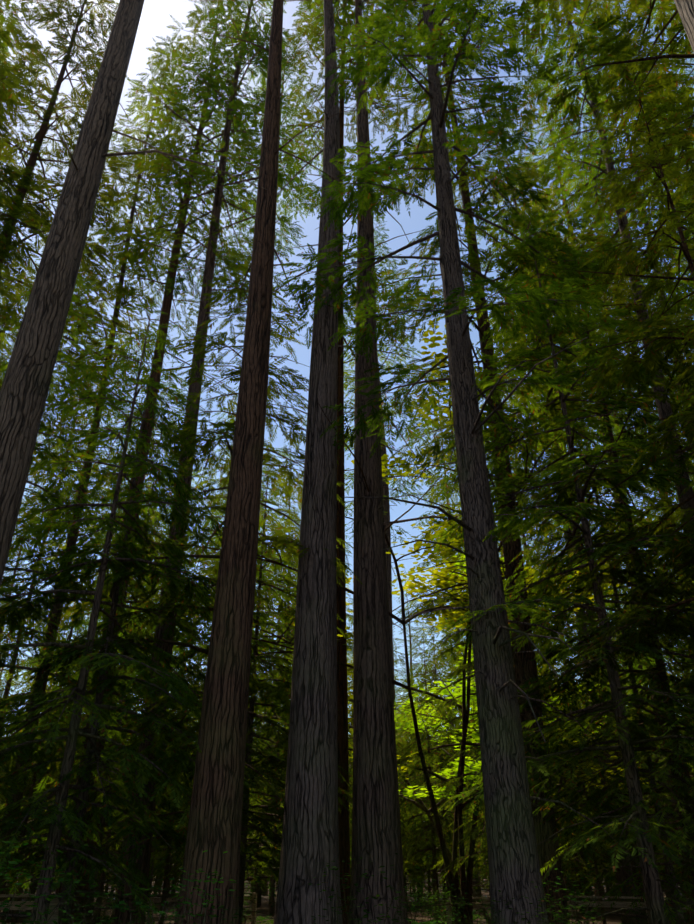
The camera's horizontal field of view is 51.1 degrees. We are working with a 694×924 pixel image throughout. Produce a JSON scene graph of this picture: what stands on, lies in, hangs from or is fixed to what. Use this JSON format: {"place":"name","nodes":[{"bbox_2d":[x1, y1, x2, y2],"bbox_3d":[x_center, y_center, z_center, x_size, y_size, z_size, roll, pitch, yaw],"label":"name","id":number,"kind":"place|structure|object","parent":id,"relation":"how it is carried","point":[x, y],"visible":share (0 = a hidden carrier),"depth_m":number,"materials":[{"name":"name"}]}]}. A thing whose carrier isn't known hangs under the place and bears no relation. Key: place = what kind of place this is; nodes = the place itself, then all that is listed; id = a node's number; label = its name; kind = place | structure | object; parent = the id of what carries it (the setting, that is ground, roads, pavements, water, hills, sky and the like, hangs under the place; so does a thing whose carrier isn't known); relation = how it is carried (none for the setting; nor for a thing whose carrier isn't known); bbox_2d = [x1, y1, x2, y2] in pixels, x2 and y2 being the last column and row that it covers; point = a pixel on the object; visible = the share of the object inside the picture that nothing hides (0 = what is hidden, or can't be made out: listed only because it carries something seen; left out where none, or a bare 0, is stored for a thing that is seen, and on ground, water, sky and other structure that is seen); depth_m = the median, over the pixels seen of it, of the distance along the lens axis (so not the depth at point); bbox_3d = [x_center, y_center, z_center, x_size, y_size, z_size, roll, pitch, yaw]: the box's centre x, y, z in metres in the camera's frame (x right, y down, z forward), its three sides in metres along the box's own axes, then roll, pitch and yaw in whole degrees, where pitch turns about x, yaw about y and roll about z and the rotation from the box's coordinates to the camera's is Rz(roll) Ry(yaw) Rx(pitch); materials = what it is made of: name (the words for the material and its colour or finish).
{"place":"outdoors","nodes":[
{"label":"outdoors","id":0,"kind":"place"},
{"bbox_2d":[0,747,686,923],"bbox_3d":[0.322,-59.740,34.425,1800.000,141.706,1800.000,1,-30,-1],"label":"ground","id":1,"kind":"structure","parent":0,"point":[610,919],"depth_m":43.78,"materials":[{"name":"brown soil"}]},
{"bbox_2d":[0,0,25,211],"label":"hemlock tree","id":2,"kind":"object","parent":1,"relation":"on","point":[4,45],"visible":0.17,"depth_m":32.04,"materials":[{"name":"green plant"}]},
{"bbox_2d":[0,237,42,441],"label":"tree","id":3,"kind":"object","parent":1,"relation":"on","point":[12,346],"visible":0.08,"depth_m":82.30,"materials":[{"name":"green plant"}]},
{"bbox_2d":[0,223,46,718],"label":"young tree","id":4,"kind":"object","parent":1,"relation":"on","point":[2,335],"visible":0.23,"depth_m":24.32,"materials":[{"name":"green plant"}]},
{"bbox_2d":[0,482,47,655],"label":"tree","id":5,"kind":"object","parent":1,"relation":"on","point":[9,574],"visible":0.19,"depth_m":119.56,"materials":[{"name":"green plant"}]},
{"bbox_2d":[0,843,51,923],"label":"shrub","id":6,"kind":"object","parent":1,"relation":"on","point":[5,901],"visible":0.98,"depth_m":7.54,"materials":[{"name":"green plant"}]},
{"bbox_2d":[0,894,58,923],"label":"fence","id":7,"kind":"object","parent":1,"relation":"on","point":[54,902],"visible":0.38,"depth_m":13.70,"materials":[{"name":"brown wood"}]},
{"bbox_2d":[0,0,60,331],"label":"tree","id":8,"kind":"object","parent":1,"relation":"on","point":[17,211],"visible":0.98,"depth_m":22.78,"materials":[{"name":"green plant"}]},
{"bbox_2d":[0,677,67,922],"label":"tree","id":9,"kind":"object","parent":1,"relation":"on","point":[25,831],"visible":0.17,"depth_m":32.71,"materials":[{"name":"green plant"}]},
{"bbox_2d":[0,602,87,922],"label":"tree","id":10,"kind":"object","parent":1,"relation":"on","point":[21,831],"visible":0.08,"depth_m":37.36,"materials":[{"name":"green plant"}]},
{"bbox_2d":[0,819,94,923],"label":"shrub","id":11,"kind":"object","parent":1,"relation":"on","point":[8,878],"visible":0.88,"depth_m":7.80,"materials":[{"name":"green plant"}]},
{"bbox_2d":[2,602,94,911],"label":"tree","id":12,"kind":"object","parent":1,"relation":"on","point":[34,884],"depth_m":46.58,"materials":[{"name":"green plant"}]},
{"bbox_2d":[0,334,103,801],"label":"tree","id":13,"kind":"object","parent":1,"relation":"on","point":[8,683],"visible":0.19,"depth_m":54.06,"materials":[{"name":"green plant"}]},
{"bbox_2d":[0,443,131,922],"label":"tree","id":14,"kind":"object","parent":1,"relation":"on","point":[19,891],"visible":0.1,"depth_m":32.93,"materials":[{"name":"green plant"}]},
{"bbox_2d":[0,256,138,899],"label":"young tree","id":15,"kind":"object","parent":1,"relation":"on","point":[53,499],"visible":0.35,"depth_m":20.72,"materials":[{"name":"green plant"}]},
{"bbox_2d":[0,0,145,482],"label":"tree","id":16,"kind":"object","parent":1,"relation":"on","point":[36,150],"visible":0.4,"depth_m":30.50,"materials":[{"name":"green plant"}]},
{"bbox_2d":[23,874,128,923],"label":"shrub","id":17,"kind":"object","parent":1,"relation":"on","point":[28,921],"visible":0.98,"depth_m":7.00,"materials":[{"name":"green plant"}]},
{"bbox_2d":[3,325,154,900],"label":"tree","id":18,"kind":"object","parent":1,"relation":"on","point":[70,498],"visible":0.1,"depth_m":73.55,"materials":[{"name":"green plant"}]},
{"bbox_2d":[12,485,168,923],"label":"tree","id":19,"kind":"object","parent":1,"relation":"on","point":[94,842],"visible":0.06,"depth_m":25.32,"materials":[{"name":"green plant"}]},
{"bbox_2d":[31,668,152,920],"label":"tree","id":20,"kind":"object","parent":1,"relation":"on","point":[99,875],"depth_m":35.49,"materials":[{"name":"green plant"}]},
{"bbox_2d":[0,29,186,912],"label":"thin tree","id":21,"kind":"object","parent":1,"relation":"on","point":[72,540],"visible":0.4,"depth_m":30.54,"materials":[{"name":"green plant"}]},
{"bbox_2d":[53,850,149,923],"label":"shrub","id":22,"kind":"object","parent":1,"relation":"on","point":[90,906],"visible":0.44,"depth_m":16.08,"materials":[{"name":"green plant"}]},
{"bbox_2d":[23,508,186,923],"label":"tree","id":23,"kind":"object","parent":1,"relation":"on","point":[102,883],"visible":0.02,"depth_m":28.16,"materials":[{"name":"green plant"}]},
{"bbox_2d":[2,359,214,923],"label":"young tree","id":24,"kind":"object","parent":1,"relation":"on","point":[103,823],"visible":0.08,"depth_m":24.70,"materials":[{"name":"green plant"}]},
{"bbox_2d":[21,365,199,887],"bbox_3d":[-7.999,4.534,26.289,6.560,22.667,5.560,25,-38,-36],"label":"tree","id":25,"kind":"object","parent":1,"relation":"on","point":[66,615],"visible":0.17,"depth_m":25.60,"materials":[{"name":"green plant"}]},
{"bbox_2d":[13,850,222,923],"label":"shrub","id":26,"kind":"object","parent":1,"relation":"on","point":[117,906],"visible":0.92,"depth_m":7.89,"materials":[{"name":"green plant"}]},
{"bbox_2d":[0,343,247,923],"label":"young tree","id":27,"kind":"object","parent":1,"relation":"on","point":[82,798],"visible":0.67,"depth_m":15.02,"materials":[{"name":"green plant"}]},
{"bbox_2d":[0,273,253,923],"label":"tree","id":28,"kind":"object","parent":1,"relation":"on","point":[54,835],"visible":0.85,"depth_m":14.40,"materials":[{"name":"green plant"}]},
{"bbox_2d":[56,567,203,922],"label":"tree","id":29,"kind":"object","parent":1,"relation":"on","point":[116,852],"visible":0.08,"depth_m":33.46,"materials":[{"name":"green plant"}]},
{"bbox_2d":[0,0,266,585],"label":"tree","id":30,"kind":"object","parent":1,"relation":"on","point":[24,389],"visible":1,"depth_m":14.30,"materials":[{"name":"brown plant"}]},
{"bbox_2d":[26,851,256,923],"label":"shrub","id":31,"kind":"object","parent":1,"relation":"on","point":[137,903],"visible":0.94,"depth_m":7.91,"materials":[{"name":"green plant"}]},
{"bbox_2d":[113,648,188,905],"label":"tree","id":32,"kind":"object","parent":1,"relation":"on","point":[152,868],"depth_m":49.04,"materials":[{"name":"green plant"}]},
{"bbox_2d":[45,0,282,922],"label":"thin tree","id":33,"kind":"object","parent":1,"relation":"on","point":[167,304],"visible":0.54,"depth_m":29.31,"materials":[{"name":"green plant"}]},
{"bbox_2d":[123,495,222,923],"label":"tree","id":34,"kind":"object","parent":1,"relation":"on","point":[165,887],"visible":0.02,"depth_m":24.13,"materials":[{"name":"green plant"}]},
{"bbox_2d":[100,892,256,923],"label":"fence","id":35,"kind":"object","parent":1,"relation":"on","point":[252,916],"visible":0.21,"depth_m":27.16,"materials":[{"name":"brown wood"}]},
{"bbox_2d":[84,383,290,892],"bbox_3d":[-3.621,4.751,21.716,5.813,17.454,4.927,-2,-30,3],"label":"young tree","id":36,"kind":"object","parent":1,"relation":"on","point":[266,645],"visible":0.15,"depth_m":21.14,"materials":[{"name":"green plant"}]},
{"bbox_2d":[26,228,361,913],"bbox_3d":[-2.988,1.264,18.953,7.303,21.516,7.970,-6,-31,11],"label":"tree","id":37,"kind":"object","parent":1,"relation":"on","point":[288,542],"visible":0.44,"depth_m":19.11,"materials":[{"name":"green plant"}]},
{"bbox_2d":[80,0,322,923],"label":"thin tree","id":38,"kind":"object","parent":1,"relation":"on","point":[209,266],"visible":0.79,"depth_m":28.11,"materials":[{"name":"green plant"}]},
{"bbox_2d":[105,438,352,921],"bbox_3d":[-2.879,6.484,24.457,8.632,17.376,9.120,-7,-31,12],"label":"tree","id":39,"kind":"object","parent":1,"relation":"on","point":[260,814],"depth_m":23.40,"materials":[{"name":"green plant"}]},
{"bbox_2d":[187,444,279,688],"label":"tree","id":40,"kind":"object","parent":1,"relation":"on","point":[215,559],"visible":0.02,"depth_m":62.34,"materials":[{"name":"green plant"}]},
{"bbox_2d":[121,425,351,923],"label":"tree","id":41,"kind":"object","parent":1,"relation":"on","point":[244,830],"visible":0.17,"depth_m":19.87,"materials":[{"name":"green plant"}]},
{"bbox_2d":[154,0,341,923],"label":"tree","id":42,"kind":"object","parent":1,"relation":"on","point":[215,821],"visible":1,"depth_m":13.61,"materials":[{"name":"brown plant"}]},
{"bbox_2d":[245,723,280,906],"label":"tree","id":43,"kind":"object","parent":1,"relation":"on","point":[258,892],"depth_m":53.57,"materials":[{"name":"green plant"}]},
{"bbox_2d":[244,659,282,886],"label":"tree","id":44,"kind":"object","parent":1,"relation":"on","point":[260,765],"visible":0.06,"depth_m":48.75,"materials":[{"name":"green plant"}]},
{"bbox_2d":[245,633,282,891],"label":"tree","id":45,"kind":"object","parent":1,"relation":"on","point":[255,886],"visible":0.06,"depth_m":51.08,"materials":[{"name":"green plant"}]},
{"bbox_2d":[246,754,283,889],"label":"tree","id":46,"kind":"object","parent":1,"relation":"on","point":[265,836],"visible":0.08,"depth_m":47.98,"materials":[{"name":"green plant"}]},
{"bbox_2d":[209,31,323,520],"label":"tree","id":47,"kind":"object","parent":1,"relation":"on","point":[306,207],"visible":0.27,"depth_m":45.31,"materials":[{"name":"green plant"}]},
{"bbox_2d":[249,431,302,866],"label":"tree","id":48,"kind":"object","parent":1,"relation":"on","point":[290,502],"visible":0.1,"depth_m":53.20,"materials":[{"name":"green plant"}]},
{"bbox_2d":[247,552,349,915],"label":"tree","id":49,"kind":"object","parent":1,"relation":"on","point":[272,910],"visible":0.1,"depth_m":41.65,"materials":[{"name":"green plant"}]},
{"bbox_2d":[236,0,423,923],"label":"tree","id":50,"kind":"object","parent":1,"relation":"on","point":[310,839],"visible":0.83,"depth_m":14.75,"materials":[{"name":"brown plant"}]},
{"bbox_2d":[280,0,442,923],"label":"tree","id":51,"kind":"object","parent":1,"relation":"on","point":[343,763],"visible":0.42,"depth_m":24.57,"materials":[{"name":"brown plant"}]},
{"bbox_2d":[295,216,458,792],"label":"tree","id":52,"kind":"object","parent":1,"relation":"on","point":[387,508],"visible":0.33,"depth_m":52.32,"materials":[{"name":"green plant"}]},
{"bbox_2d":[347,641,430,891],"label":"tree","id":53,"kind":"object","parent":1,"relation":"on","point":[399,745],"visible":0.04,"depth_m":33.84,"materials":[{"name":"green plant"}]},
{"bbox_2d":[308,841,485,923],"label":"shrub","id":54,"kind":"object","parent":1,"relation":"on","point":[378,895],"visible":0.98,"depth_m":10.19,"materials":[{"name":"green plant"}]},
{"bbox_2d":[351,622,443,905],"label":"tree","id":55,"kind":"object","parent":1,"relation":"on","point":[406,785],"visible":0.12,"depth_m":56.28,"materials":[{"name":"green plant"}]},
{"bbox_2d":[394,571,436,883],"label":"tree","id":56,"kind":"object","parent":1,"relation":"on","point":[409,629],"visible":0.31,"depth_m":122.44,"materials":[{"name":"green plant"}]},
{"bbox_2d":[396,693,441,901],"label":"tree","id":57,"kind":"object","parent":1,"relation":"on","point":[405,878],"visible":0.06,"depth_m":56.79,"materials":[{"name":"green plant"}]},
{"bbox_2d":[293,0,554,923],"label":"tree","id":58,"kind":"object","parent":1,"relation":"on","point":[376,833],"visible":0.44,"depth_m":15.62,"materials":[{"name":"brown plant"}]},
{"bbox_2d":[396,663,456,910],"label":"tree","id":59,"kind":"object","parent":1,"relation":"on","point":[412,778],"visible":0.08,"depth_m":46.79,"materials":[{"name":"green plant"}]},
{"bbox_2d":[163,317,690,923],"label":"maple tree","id":60,"kind":"object","parent":1,"relation":"on","point":[419,585],"visible":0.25,"depth_m":19.79,"materials":[{"name":"green plant"}]},
{"bbox_2d":[402,634,454,903],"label":"tree","id":61,"kind":"object","parent":1,"relation":"on","point":[444,885],"visible":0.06,"depth_m":56.21,"materials":[{"name":"green plant"}]},
{"bbox_2d":[405,875,461,923],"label":"shrub","id":62,"kind":"object","parent":1,"relation":"on","point":[428,905],"visible":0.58,"depth_m":15.65,"materials":[{"name":"green plant"}]},
{"bbox_2d":[395,606,485,923],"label":"tree","id":63,"kind":"object","parent":1,"relation":"on","point":[433,844],"visible":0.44,"depth_m":30.90,"materials":[{"name":"green plant"}]},
{"bbox_2d":[395,604,489,922],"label":"tree","id":64,"kind":"object","parent":1,"relation":"on","point":[420,823],"visible":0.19,"depth_m":32.96,"materials":[{"name":"green plant"}]},
{"bbox_2d":[405,363,481,901],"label":"tree","id":65,"kind":"object","parent":1,"relation":"on","point":[413,603],"visible":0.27,"depth_m":61.49,"materials":[{"name":"green plant"}]},
{"bbox_2d":[270,0,642,923],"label":"tree","id":66,"kind":"object","parent":1,"relation":"on","point":[512,856],"visible":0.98,"depth_m":17.04,"materials":[{"name":"green plant"}]},
{"bbox_2d":[271,538,680,923],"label":"maple tree","id":67,"kind":"object","parent":1,"relation":"on","point":[418,795],"visible":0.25,"depth_m":22.71,"materials":[{"name":"green plant"}]},
{"bbox_2d":[426,889,543,923],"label":"shrub","id":68,"kind":"object","parent":1,"relation":"on","point":[489,909],"visible":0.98,"depth_m":9.41,"materials":[{"name":"green plant"}]},
{"bbox_2d":[395,426,598,906],"bbox_3d":[3.827,5.045,20.960,5.742,16.445,5.262,7,-31,-12],"label":"tree","id":69,"kind":"object","parent":1,"relation":"on","point":[442,705],"visible":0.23,"depth_m":20.30,"materials":[{"name":"green plant"}]},
{"bbox_2d":[420,518,585,870],"bbox_3d":[6.290,10.152,33.941,7.281,20.615,6.171,-14,-33,23],"label":"tree","id":70,"kind":"object","parent":1,"relation":"on","point":[457,712],"visible":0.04,"depth_m":34.12,"materials":[{"name":"green plant"}]},
{"bbox_2d":[414,555,612,901],"bbox_3d":[6.349,9.828,29.362,7.216,16.417,7.624,8,-31,-14],"label":"tree","id":71,"kind":"object","parent":1,"relation":"on","point":[449,799],"visible":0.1,"depth_m":28.79,"materials":[{"name":"green plant"}]},
{"bbox_2d":[348,0,689,923],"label":"tree","id":72,"kind":"object","parent":1,"relation":"on","point":[524,666],"visible":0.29,"depth_m":21.41,"materials":[{"name":"green plant"}]},
{"bbox_2d":[456,355,584,864],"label":"tree","id":73,"kind":"object","parent":1,"relation":"on","point":[519,531],"visible":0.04,"depth_m":44.71,"materials":[{"name":"green plant"}]},
{"bbox_2d":[498,452,577,899],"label":"tree","id":74,"kind":"object","parent":1,"relation":"on","point":[525,544],"depth_m":79.01,"materials":[{"name":"green plant"}]},
{"bbox_2d":[464,550,633,918],"bbox_3d":[6.242,8.033,24.263,5.694,13.991,5.388,14,-33,-22],"label":"tree","id":75,"kind":"object","parent":1,"relation":"on","point":[586,869],"visible":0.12,"depth_m":22.11,"materials":[{"name":"green plant"}]},
{"bbox_2d":[420,196,693,923],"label":"tree","id":76,"kind":"object","parent":1,"relation":"on","point":[644,836],"visible":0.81,"depth_m":15.02,"materials":[{"name":"green plant"}]},
{"bbox_2d":[521,876,607,923],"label":"shrub","id":77,"kind":"object","parent":1,"relation":"on","point":[562,916],"visible":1,"depth_m":10.04,"materials":[{"name":"green plant"}]},
{"bbox_2d":[445,895,690,923],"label":"fence","id":78,"kind":"object","parent":1,"relation":"on","point":[618,904],"visible":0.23,"depth_m":19.23,"materials":[{"name":"brown wood"}]},
{"bbox_2d":[534,565,612,923],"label":"tree","id":79,"kind":"object","parent":1,"relation":"on","point":[597,873],"visible":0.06,"depth_m":33.40,"materials":[{"name":"green plant"}]},
{"bbox_2d":[475,103,672,923],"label":"hemlock tree","id":80,"kind":"object","parent":1,"relation":"on","point":[623,876],"visible":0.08,"depth_m":31.73,"materials":[{"name":"green plant"}]},
{"bbox_2d":[540,637,612,913],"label":"tree","id":81,"kind":"object","parent":1,"relation":"on","point":[589,908],"visible":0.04,"depth_m":42.04,"materials":[{"name":"green plant"}]},
{"bbox_2d":[540,650,616,915],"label":"tree","id":82,"kind":"object","parent":1,"relation":"on","point":[576,856],"visible":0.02,"depth_m":38.88,"materials":[{"name":"green plant"}]},
{"bbox_2d":[541,855,627,923],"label":"shrub","id":83,"kind":"object","parent":1,"relation":"on","point":[581,893],"visible":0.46,"depth_m":12.83,"materials":[{"name":"green plant"}]},
{"bbox_2d":[563,863,606,923],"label":"shrub","id":84,"kind":"object","parent":1,"relation":"on","point":[585,908],"visible":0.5,"depth_m":20.01,"materials":[{"name":"green plant"}]},
{"bbox_2d":[490,180,680,923],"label":"tree","id":85,"kind":"object","parent":1,"relation":"on","point":[615,754],"visible":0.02,"depth_m":32.71,"materials":[{"name":"green plant"}]},
{"bbox_2d":[480,0,693,514],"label":"tree","id":86,"kind":"object","parent":1,"relation":"on","point":[617,53],"visible":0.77,"depth_m":19.45,"materials":[{"name":"green plant"}]},
{"bbox_2d":[564,873,609,923],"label":"shrub","id":87,"kind":"object","parent":1,"relation":"on","point":[585,904],"visible":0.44,"depth_m":19.02,"materials":[{"name":"green plant"}]},
{"bbox_2d":[494,205,693,872],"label":"tree","id":88,"kind":"object","parent":1,"relation":"on","point":[661,664],"visible":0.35,"depth_m":18.30,"materials":[{"name":"green plant"}]},
{"bbox_2d":[498,63,693,922],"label":"tree","id":89,"kind":"object","parent":1,"relation":"on","point":[556,206],"visible":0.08,"depth_m":27.26,"materials":[{"name":"green plant"}]},
{"bbox_2d":[508,390,693,923],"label":"young tree","id":90,"kind":"object","parent":1,"relation":"on","point":[662,771],"visible":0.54,"depth_m":15.01,"materials":[{"name":"green plant"}]},
{"bbox_2d":[512,0,693,725],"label":"hemlock tree","id":91,"kind":"object","parent":1,"relation":"on","point":[555,157],"visible":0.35,"depth_m":24.09,"materials":[{"name":"green plant"}]},
{"bbox_2d":[529,323,693,923],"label":"young tree","id":92,"kind":"object","parent":1,"relation":"on","point":[653,782],"visible":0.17,"depth_m":19.57,"materials":[{"name":"green plant"}]},
{"bbox_2d":[561,656,679,900],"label":"tree","id":93,"kind":"object","parent":1,"relation":"on","point":[598,860],"depth_m":37.33,"materials":[{"name":"green plant"}]},
{"bbox_2d":[557,63,693,921],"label":"young tree","id":94,"kind":"object","parent":1,"relation":"on","point":[630,256],"visible":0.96,"depth_m":13.98,"materials":[{"name":"green plant"}]},
{"bbox_2d":[568,11,693,598],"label":"hemlock tree","id":95,"kind":"object","parent":1,"relation":"on","point":[628,218],"visible":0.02,"depth_m":31.04,"materials":[{"name":"green plant"}]},
{"bbox_2d":[571,492,693,896],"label":"tree","id":96,"kind":"object","parent":1,"relation":"on","point":[616,837],"visible":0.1,"depth_m":23.23,"materials":[{"name":"green plant"}]},
{"bbox_2d":[576,589,693,922],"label":"tree","id":97,"kind":"object","parent":1,"relation":"on","point":[649,787],"visible":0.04,"depth_m":32.79,"materials":[{"name":"green plant"}]},
{"bbox_2d":[619,629,693,923],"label":"tree","id":98,"kind":"object","parent":1,"relation":"on","point":[656,757],"visible":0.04,"depth_m":34.62,"materials":[{"name":"green plant"}]},
{"bbox_2d":[628,196,693,589],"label":"young tree","id":99,"kind":"object","parent":1,"relation":"on","point":[685,399],"visible":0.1,"depth_m":22.03,"materials":[{"name":"green plant"}]},
{"bbox_2d":[631,0,693,201],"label":"tree","id":100,"kind":"object","parent":1,"relation":"on","point":[655,17],"visible":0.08,"depth_m":42.95,"materials":[{"name":"green plant"}]},
{"bbox_2d":[646,125,693,645],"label":"young tree","id":101,"kind":"object","parent":1,"relation":"on","point":[682,260],"visible":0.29,"depth_m":18.23,"materials":[{"name":"green plant"}]},
{"bbox_2d":[674,0,693,52],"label":"tree","id":102,"kind":"object","parent":1,"relation":"on","point":[685,8],"visible":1,"depth_m":6.76,"materials":[{"name":"brown plant"}]},
{"bbox_2d":[0,0,693,741],"label":"sky","id":103,"kind":"structure","parent":0,"point":[155,18],"materials":[{"name":"blue"}]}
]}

